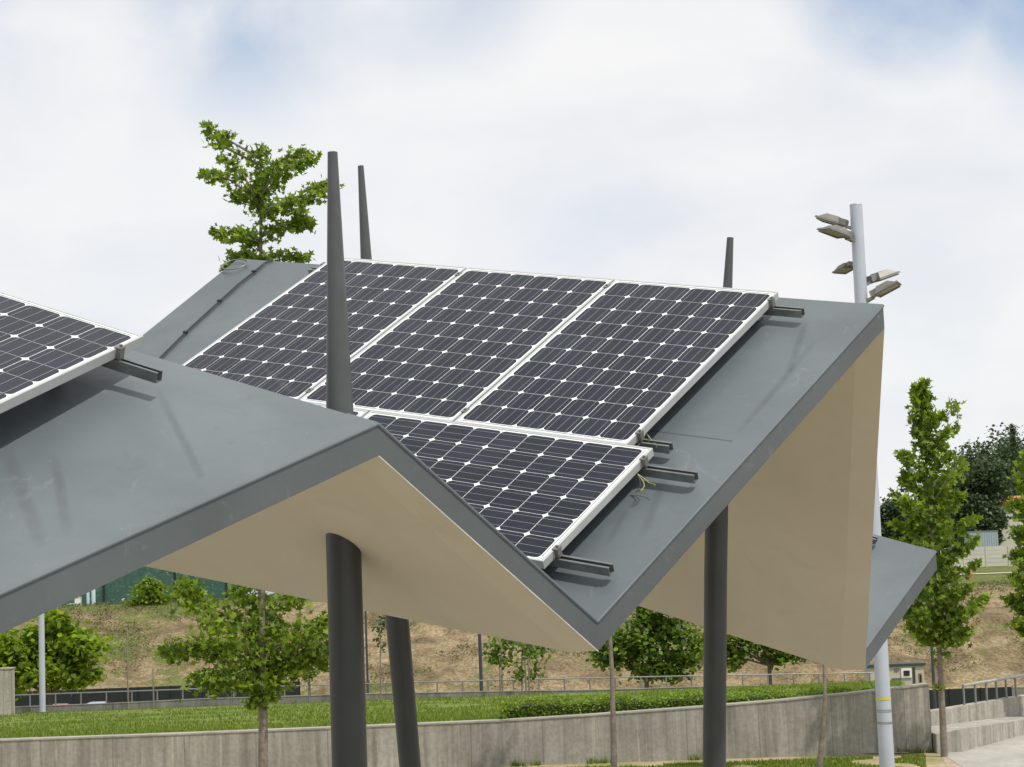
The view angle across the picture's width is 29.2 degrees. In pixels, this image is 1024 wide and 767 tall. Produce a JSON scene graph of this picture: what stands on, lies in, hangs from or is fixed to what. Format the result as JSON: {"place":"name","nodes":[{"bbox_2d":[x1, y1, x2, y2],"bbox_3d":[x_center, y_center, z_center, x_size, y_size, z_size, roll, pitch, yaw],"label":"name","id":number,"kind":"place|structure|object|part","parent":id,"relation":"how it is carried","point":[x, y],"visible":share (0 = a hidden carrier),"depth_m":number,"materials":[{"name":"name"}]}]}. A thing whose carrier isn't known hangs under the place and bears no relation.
{"place":"outdoors","nodes":[
{"label":"outdoors","id":0,"kind":"place"},
{"bbox_2d":[0,679,904,737],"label":"lawn","id":1,"kind":"structure","parent":0,"point":[438,704],"depth_m":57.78,"materials":[{"name":"green plant"}]},
{"bbox_2d":[0,667,14,714],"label":"concrete pillar","id":2,"kind":"structure","parent":1,"relation":"on","point":[7,690],"depth_m":71.53,"materials":[{"name":"grey concrete"}]},
{"bbox_2d":[37,614,47,712],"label":"lamp post","id":3,"kind":"object","parent":1,"relation":"on","point":[42,701],"visible":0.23,"depth_m":73.48,"materials":[{"name":"metal"}]},
{"bbox_2d":[126,627,128,709],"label":"wooden stake","id":4,"kind":"object","parent":1,"relation":"on","point":[127,669],"visible":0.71,"depth_m":73.61,"materials":[{"name":"brown wood"}]},
{"bbox_2d":[152,668,154,708],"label":"wooden stake","id":5,"kind":"object","parent":1,"relation":"on","point":[153,685],"visible":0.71,"depth_m":73.57,"materials":[{"name":"brown wood"}]},
{"bbox_2d":[301,658,319,702],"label":"sapling","id":6,"kind":"object","parent":1,"relation":"on","point":[311,676],"visible":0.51,"depth_m":73.24,"materials":[{"name":"green plant"}]},
{"bbox_2d":[371,615,386,702],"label":"sapling","id":7,"kind":"object","parent":1,"relation":"on","point":[380,623],"visible":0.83,"depth_m":65.43,"materials":[{"name":"green plant"}]},
{"bbox_2d":[499,669,500,695],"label":"wooden stake","id":8,"kind":"object","parent":1,"relation":"on","point":[500,682],"visible":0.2,"depth_m":73.52,"materials":[{"name":"brown wood"}]},
{"bbox_2d":[500,640,503,695],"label":"wooden stake","id":9,"kind":"object","parent":1,"relation":"on","point":[501,673],"visible":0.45,"depth_m":73.54,"materials":[{"name":"brown wood"}]},
{"bbox_2d":[482,636,540,694],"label":"sapling","id":10,"kind":"object","parent":1,"relation":"on","point":[494,658],"visible":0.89,"depth_m":72.28,"materials":[{"name":"green plant"}]},
{"bbox_2d":[524,648,526,694],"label":"wooden stake","id":11,"kind":"object","parent":1,"relation":"on","point":[525,677],"visible":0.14,"depth_m":73.53,"materials":[{"name":"brown wood"}]},
{"bbox_2d":[527,649,529,694],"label":"wooden stake","id":12,"kind":"object","parent":1,"relation":"on","point":[528,675],"visible":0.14,"depth_m":73.54,"materials":[{"name":"brown wood"}]},
{"bbox_2d":[516,645,555,689],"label":"sapling","id":13,"kind":"object","parent":1,"relation":"on","point":[535,668],"visible":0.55,"depth_m":75.76,"materials":[{"name":"green plant"}]},
{"bbox_2d":[498,683,874,719],"bbox_3d":[3.126,5.648,34.014,6.739,0.777,1.214,-2,-6,0],"label":"box hedge","id":14,"kind":"object","parent":1,"relation":"on","point":[538,707],"visible":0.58,"depth_m":33.81,"materials":[{"name":"green plant"}]},
{"bbox_2d":[0,0,1023,604],"label":"sky","id":15,"kind":"structure","parent":0,"point":[613,139],"materials":[{"name":"white"}]},
{"bbox_2d":[4,567,1023,694],"bbox_3d":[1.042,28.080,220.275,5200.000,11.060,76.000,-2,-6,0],"label":"hill","id":16,"kind":"structure","parent":0,"point":[997,651],"depth_m":189.90,"materials":[{"name":"soil"}]},
{"bbox_2d":[75,597,81,604],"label":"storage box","id":17,"kind":"object","parent":16,"relation":"on","point":[78,600],"visible":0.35,"depth_m":217.48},
{"bbox_2d":[86,592,89,604],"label":"water tank","id":18,"kind":"object","parent":16,"relation":"on","point":[87,598],"visible":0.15,"depth_m":217.77,"materials":[{"name":"white plastic"}]},
{"bbox_2d":[91,590,95,604],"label":"water tank","id":19,"kind":"object","parent":16,"relation":"on","point":[93,598],"visible":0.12,"depth_m":217.74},
{"bbox_2d":[123,576,171,606],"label":"wild bush","id":20,"kind":"object","parent":16,"relation":"on","point":[155,590],"visible":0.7,"depth_m":212.28,"materials":[{"name":"green plant"}]},
{"bbox_2d":[103,572,227,602],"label":"netting fence","id":21,"kind":"object","parent":16,"relation":"on","point":[174,588],"visible":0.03,"depth_m":220.77,"materials":[{"name":"teal"}]},
{"bbox_2d":[28,580,1023,690],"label":"scrub","id":22,"kind":"object","parent":16,"relation":"on","point":[107,604],"visible":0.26,"depth_m":200.29,"materials":[{"name":"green plant"}]},
{"bbox_2d":[61,563,1019,606],"bbox_3d":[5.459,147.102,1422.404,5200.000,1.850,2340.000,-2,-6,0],"label":"field","id":23,"kind":"structure","parent":0,"point":[956,568],"depth_m":260.77,"materials":[{"name":"green plant"}]},
{"bbox_2d":[69,581,128,603],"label":"background tree","id":24,"kind":"object","parent":23,"relation":"on","point":[112,595],"visible":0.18,"depth_m":335.87,"materials":[{"name":"green plant"}]},
{"bbox_2d":[108,566,179,603],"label":"background tree","id":25,"kind":"object","parent":23,"relation":"on","point":[129,580],"visible":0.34,"depth_m":327.51,"materials":[{"name":"green plant"}]},
{"bbox_2d":[148,570,182,594],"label":"background tree","id":26,"kind":"object","parent":23,"relation":"on","point":[169,577],"visible":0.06,"depth_m":341.04,"materials":[{"name":"green plant"}]},
{"bbox_2d":[178,573,252,599],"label":"background tree","id":27,"kind":"object","parent":23,"relation":"on","point":[217,588],"visible":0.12,"depth_m":331.82,"materials":[{"name":"green plant"}]},
{"bbox_2d":[880,494,914,543],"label":"background tree","id":28,"kind":"object","parent":23,"relation":"on","point":[890,509],"visible":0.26,"depth_m":287.64,"materials":[{"name":"green plant"}]},
{"bbox_2d":[904,508,929,537],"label":"background tree","id":29,"kind":"object","parent":23,"relation":"on","point":[906,516],"visible":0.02,"depth_m":303.38,"materials":[{"name":"green plant"}]},
{"bbox_2d":[905,482,939,554],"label":"background tree","id":30,"kind":"object","parent":23,"relation":"on","point":[912,495],"depth_m":333.94,"materials":[{"name":"green plant"}]},
{"bbox_2d":[922,470,965,551],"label":"background tree","id":31,"kind":"object","parent":23,"relation":"on","point":[942,509],"visible":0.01,"depth_m":308.70,"materials":[{"name":"green plant"}]},
{"bbox_2d":[927,442,1001,553],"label":"background tree","id":32,"kind":"object","parent":23,"relation":"on","point":[967,460],"depth_m":329.99,"materials":[{"name":"green plant"}]},
{"bbox_2d":[934,454,1018,544],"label":"background tree","id":33,"kind":"object","parent":23,"relation":"on","point":[980,479],"visible":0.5,"depth_m":283.45,"materials":[{"name":"green plant"}]},
{"bbox_2d":[934,422,1023,496],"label":"background tree","id":34,"kind":"object","parent":23,"relation":"on","point":[1002,450],"visible":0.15,"depth_m":316.86,"materials":[{"name":"green plant"}]},
{"bbox_2d":[940,545,1022,566],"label":"pale fence","id":35,"kind":"object","parent":23,"relation":"on","point":[996,552],"visible":0.52,"depth_m":260.75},
{"bbox_2d":[964,530,998,563],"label":"storage container","id":36,"kind":"object","parent":23,"relation":"on","point":[988,538],"visible":0.35,"depth_m":268.97,"materials":[{"name":"metal"}]},
{"bbox_2d":[957,493,1011,544],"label":"background tree","id":37,"kind":"object","parent":23,"relation":"on","point":[995,517],"visible":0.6,"depth_m":280.36,"materials":[{"name":"green plant"}]},
{"bbox_2d":[991,438,1023,495],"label":"background tree","id":38,"kind":"object","parent":23,"relation":"on","point":[1006,460],"visible":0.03,"depth_m":321.75,"materials":[{"name":"green plant"}]},
{"bbox_2d":[995,496,1022,557],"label":"house","id":39,"kind":"structure","parent":23,"relation":"on","point":[1009,542],"depth_m":285.07,"materials":[{"name":"white tile"}]},
{"bbox_2d":[1006,423,1020,495],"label":"conifer tree","id":40,"kind":"object","parent":23,"relation":"on","point":[1013,445],"visible":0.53,"depth_m":296.08,"materials":[{"name":"green plant"}]},
{"bbox_2d":[499,685,1023,766],"bbox_3d":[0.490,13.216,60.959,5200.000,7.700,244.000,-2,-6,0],"label":"ground","id":41,"kind":"structure","parent":0,"point":[933,759],"depth_m":32.84,"materials":[{"name":"green plant"}]},
{"bbox_2d":[0,609,119,704],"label":"bushy tree","id":42,"kind":"object","parent":41,"relation":"on","point":[70,650],"visible":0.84,"depth_m":86.74,"materials":[{"name":"green plant"}]},
{"bbox_2d":[15,681,299,706],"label":"screened fence","id":43,"kind":"object","parent":41,"relation":"on","point":[113,697],"visible":0.25,"depth_m":178.14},
{"bbox_2d":[61,573,277,605],"bbox_3d":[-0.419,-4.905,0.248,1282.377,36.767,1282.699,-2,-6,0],"label":"woodland","id":44,"kind":"object","parent":41,"relation":"on","point":[272,594],"visible":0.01,"depth_m":524.51,"materials":[{"name":"green plant"}]},
{"bbox_2d":[152,119,344,766],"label":"maple tree","id":45,"kind":"object","parent":41,"relation":"on","point":[262,671],"visible":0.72,"depth_m":26.86,"materials":[{"name":"green plant"}]},
{"bbox_2d":[365,611,368,692],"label":"street lamp","id":46,"kind":"object","parent":41,"relation":"on","point":[367,674],"visible":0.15,"depth_m":116.95,"materials":[{"name":"grey metal"}]},
{"bbox_2d":[15,685,770,713],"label":"wall","id":47,"kind":"structure","parent":41,"relation":"on","point":[228,701],"depth_m":74.22,"materials":[{"name":"grey concrete"}]},
{"bbox_2d":[15,672,871,705],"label":"lawn railing","id":48,"kind":"object","parent":41,"relation":"on","point":[462,681],"visible":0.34,"depth_m":77.19,"materials":[{"name":"metal"}]},
{"bbox_2d":[0,682,931,766],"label":"retaining wall","id":49,"kind":"structure","parent":41,"relation":"on","point":[785,727],"depth_m":33.37,"materials":[{"name":"concrete"}]},
{"bbox_2d":[478,634,482,690],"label":"street lamp","id":50,"kind":"object","parent":41,"relation":"on","point":[480,661],"visible":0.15,"depth_m":110.90,"materials":[{"name":"metal"}]},
{"bbox_2d":[609,636,616,766],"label":"maple tree","id":51,"kind":"object","parent":41,"relation":"on","point":[613,737],"depth_m":31.00,"materials":[{"name":"grey plant"}]},
{"bbox_2d":[585,606,703,687],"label":"bushy tree","id":52,"kind":"object","parent":41,"relation":"on","point":[632,649],"visible":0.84,"depth_m":90.80,"materials":[{"name":"green plant"}]},
{"bbox_2d":[510,745,932,766],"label":"wall foot grass","id":53,"kind":"structure","parent":41,"relation":"on","point":[516,764],"depth_m":33.20,"materials":[{"name":"green plant"}]},
{"bbox_2d":[567,753,926,766],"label":"verge grass","id":54,"kind":"structure","parent":41,"relation":"on","point":[846,761],"depth_m":31.90,"materials":[{"name":"green plant"}]},
{"bbox_2d":[700,630,807,684],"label":"bushy tree","id":55,"kind":"object","parent":41,"relation":"on","point":[737,655],"visible":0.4,"depth_m":94.82,"materials":[{"name":"green plant"}]},
{"bbox_2d":[816,664,826,766],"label":"maple tree","id":56,"kind":"object","parent":41,"relation":"on","point":[821,741],"depth_m":30.57,"materials":[{"name":"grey plant"}]},
{"bbox_2d":[849,203,894,766],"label":"floodlight pole","id":57,"kind":"object","parent":41,"relation":"on","point":[884,711],"visible":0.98,"depth_m":27.66,"materials":[{"name":"metal"}]},
{"bbox_2d":[814,213,850,229],"bbox_3d":[4.697,-2.358,28.508,0.550,0.130,0.350,19,4,25],"label":"floodlight","id":58,"kind":"object","parent":57,"relation":"attached to","point":[828,218],"visible":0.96,"depth_m":28.40,"materials":[{"name":"grey metal"}]},
{"bbox_2d":[816,225,854,241],"bbox_3d":[4.695,-2.169,28.218,0.550,0.130,0.350,18,-5,-22],"label":"floodlight","id":59,"kind":"object","parent":57,"relation":"attached to","point":[836,231],"visible":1,"depth_m":28.12,"materials":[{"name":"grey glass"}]},
{"bbox_2d":[832,261,852,273],"bbox_3d":[4.857,-1.693,28.536,0.252,0.094,0.396,2,-19,-32],"label":"floodlight","id":60,"kind":"object","parent":57,"relation":"attached to","point":[845,268],"visible":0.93,"depth_m":28.51,"materials":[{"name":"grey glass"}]},
{"bbox_2d":[866,269,899,285],"bbox_3d":[5.290,-1.540,28.424,0.550,0.130,0.350,-19,2,-26],"label":"floodlight","id":61,"kind":"object","parent":57,"relation":"attached to","point":[880,276],"visible":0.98,"depth_m":28.32,"materials":[{"name":"grey metal"}]},
{"bbox_2d":[866,280,901,302],"bbox_3d":[5.295,-1.340,28.166,0.550,0.130,0.350,-29,-14,16],"label":"floodlight","id":62,"kind":"object","parent":57,"relation":"attached to","point":[883,289],"visible":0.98,"depth_m":28.07,"materials":[{"name":"grey metal"}]},
{"bbox_2d":[864,662,925,684],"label":"site cabin","id":63,"kind":"object","parent":41,"relation":"on","point":[908,673],"visible":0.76,"depth_m":166.20,"materials":[{"name":"white paint"}]},
{"bbox_2d":[901,668,911,677],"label":"window","id":64,"kind":"structure","parent":63,"relation":"in","point":[905,672],"depth_m":166.11,"materials":[{"name":"white paint"}]},
{"bbox_2d":[912,667,915,683],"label":"door","id":65,"kind":"structure","parent":63,"relation":"in","point":[913,668],"depth_m":166.17,"materials":[{"name":"metal"}]},
{"bbox_2d":[919,673,921,682],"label":"window","id":66,"kind":"structure","parent":63,"relation":"in","point":[920,674],"depth_m":166.13,"materials":[{"name":"brown glass"}]},
{"bbox_2d":[928,605,936,708],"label":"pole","id":67,"kind":"object","parent":41,"relation":"on","point":[933,680],"depth_m":110.73,"materials":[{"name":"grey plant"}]},
{"bbox_2d":[885,377,992,756],"bbox_3d":[7.010,3.002,32.388,1.723,6.315,1.366,-2,-6,0],"label":"maple tree","id":68,"kind":"object","parent":41,"relation":"on","point":[924,622],"visible":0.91,"depth_m":32.34,"materials":[{"name":"green plant"}]},
{"bbox_2d":[942,757,961,766],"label":"dirt","id":69,"kind":"structure","parent":41,"relation":"on","point":[949,762],"depth_m":30.94,"materials":[{"name":"soil"}]},
{"bbox_2d":[929,686,1012,709],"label":"dark fence","id":70,"kind":"object","parent":41,"relation":"on","point":[953,697],"visible":0.41,"depth_m":138.33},
{"bbox_2d":[930,694,1023,725],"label":"ramp wall","id":71,"kind":"structure","parent":41,"relation":"on","point":[995,708],"depth_m":36.06,"materials":[{"name":"concrete"}]},
{"bbox_2d":[962,674,1023,704],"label":"ramp handrail","id":72,"kind":"object","parent":71,"relation":"on","point":[1005,679],"visible":1,"depth_m":36.60,"materials":[{"name":"metal"}]},
{"bbox_2d":[931,715,1023,752],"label":"concrete ledge","id":73,"kind":"object","parent":41,"relation":"on","point":[964,736],"visible":0.53,"depth_m":33.88,"materials":[{"name":"grey concrete"}]},
{"bbox_2d":[998,449,1023,642],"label":"maple tree","id":74,"kind":"object","parent":41,"relation":"on","point":[1015,602],"visible":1,"depth_m":36.69,"materials":[{"name":"green plant"}]},
{"bbox_2d":[1011,687,1023,695],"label":"utility cabinet","id":75,"kind":"object","parent":41,"relation":"on","point":[1020,690],"visible":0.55,"depth_m":137.06,"materials":[{"name":"metal"}]},
{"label":"door","id":76,"kind":"part","parent":75,"relation":"part of","materials":[{"name":"beige metal"}]},
{"bbox_2d":[947,735,1023,766],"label":"path","id":77,"kind":"structure","parent":0,"point":[1007,752],"depth_m":32.01,"materials":[{"name":"concrete"}]},
{"label":"plaza","id":78,"kind":"structure","parent":0,"visible":0},
{"bbox_2d":[0,151,936,766],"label":"solar canopy","id":79,"kind":"object","parent":78,"relation":"on","point":[760,531],"visible":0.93,"depth_m":8.38,"materials":[{"name":"metal"}]},
{"bbox_2d":[101,344,162,382],"bbox_3d":[-1.879,-0.196,7.494,1.199,0.474,0.099,-4,-6,17],"label":"mounting rail","id":80,"kind":"object","parent":79,"relation":"attached to","point":[120,363],"visible":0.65,"depth_m":7.32,"materials":[{"name":"metal"}]},
{"bbox_2d":[0,291,142,413],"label":"photovoltaic module","id":81,"kind":"object","parent":80,"relation":"on","point":[44,348],"visible":1,"depth_m":7.26,"materials":[{"name":"black glass"}]},
{"bbox_2d":[159,259,273,358],"bbox_3d":[-1.802,-0.452,11.910,0.071,0.754,1.167,-5,-7,29],"label":"cable conduit","id":82,"kind":"object","parent":79,"relation":"attached to","point":[219,301],"visible":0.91,"depth_m":11.93,"materials":[{"name":"grey metal"}]},
{"bbox_2d":[221,259,247,269],"bbox_3d":[-1.759,-0.755,12.466,0.178,0.093,0.164,-2,-6,0],"label":"cable coil","id":83,"kind":"object","parent":79,"relation":"on","point":[222,267],"visible":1,"depth_m":12.45,"materials":[{"name":"plastic"}]},
{"bbox_2d":[305,388,673,453],"bbox_3d":[-0.621,0.143,10.094,3.240,0.658,0.109,-6,-7,33],"label":"mounting rail","id":84,"kind":"object","parent":79,"relation":"attached to","point":[665,447],"visible":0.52,"depth_m":9.23,"materials":[{"name":"metal"}]},
{"bbox_2d":[454,279,778,445],"bbox_3d":[0.559,-0.130,10.041,0.990,0.041,1.650,7,32,33],"label":"photovoltaic module","id":85,"kind":"object","parent":84,"relation":"on","point":[620,361],"visible":1,"depth_m":9.97,"materials":[{"name":"black glass"}]},
{"bbox_2d":[308,262,804,321],"bbox_3d":[0.140,-0.533,11.118,3.254,0.675,0.109,-6,-7,33],"label":"mounting rail","id":86,"kind":"object","parent":79,"relation":"attached to","point":[774,309],"visible":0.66,"depth_m":10.27,"materials":[{"name":"metal"}]},
{"bbox_2d":[182,258,466,399],"bbox_3d":[-1.105,-0.324,11.138,0.990,0.042,1.650,7,32,33],"label":"photovoltaic module","id":87,"kind":"object","parent":86,"relation":"on","point":[277,345],"visible":0.65,"depth_m":11.12,"materials":[{"name":"glass"}]},
{"bbox_2d":[299,267,613,421],"bbox_3d":[-0.273,-0.227,10.589,0.990,0.040,1.650,7,32,33],"label":"photovoltaic module","id":88,"kind":"object","parent":86,"relation":"attached to","point":[468,337],"visible":0.89,"depth_m":10.55,"materials":[{"name":"black glass"}]},
{"bbox_2d":[548,545,614,575],"bbox_3d":[-0.996,0.626,9.295,3.382,0.685,0.108,-6,-7,33],"label":"mounting rail","id":89,"kind":"object","parent":79,"relation":"attached to","point":[560,560],"visible":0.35,"depth_m":8.42,"materials":[{"name":"metal"}]},
{"bbox_2d":[362,411,653,568],"bbox_3d":[-0.290,0.466,9.202,1.650,0.042,0.990,7,32,33],"label":"photovoltaic module","id":90,"kind":"object","parent":89,"relation":"attached to","point":[535,498],"visible":0.57,"depth_m":9.09,"materials":[{"name":"black glass"}]},
{"bbox_2d":[635,474,654,492],"bbox_3d":[0.602,0.451,8.924,0.094,0.090,0.089,-2,-6,0],"label":"loose cable","id":91,"kind":"object","parent":90,"relation":"hanging from","point":[638,475],"visible":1,"depth_m":8.94,"materials":[{"name":"yellow plastic"}]},
{"bbox_2d":[636,455,698,483],"bbox_3d":[-0.584,0.261,9.855,3.382,0.685,0.108,-6,-7,33],"label":"mounting rail","id":92,"kind":"object","parent":79,"relation":"attached to","point":[667,473],"visible":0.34,"depth_m":8.98,"materials":[{"name":"metal"}]},
{"bbox_2d":[312,403,368,416],"bbox_3d":[-1.672,0.305,10.113,1.650,0.040,0.990,7,31,33],"label":"photovoltaic module","id":93,"kind":"object","parent":92,"relation":"on","point":[360,413],"visible":0.07,"depth_m":10.01,"materials":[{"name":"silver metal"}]},
{"bbox_2d":[872,536,877,544],"bbox_3d":[1.749,0.875,13.632,1.560,0.550,0.080,-5,-6,22],"label":"mounting rail","id":94,"kind":"object","parent":79,"relation":"on","point":[874,540],"visible":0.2,"depth_m":13.31,"materials":[{"name":"metal"}]}
]}

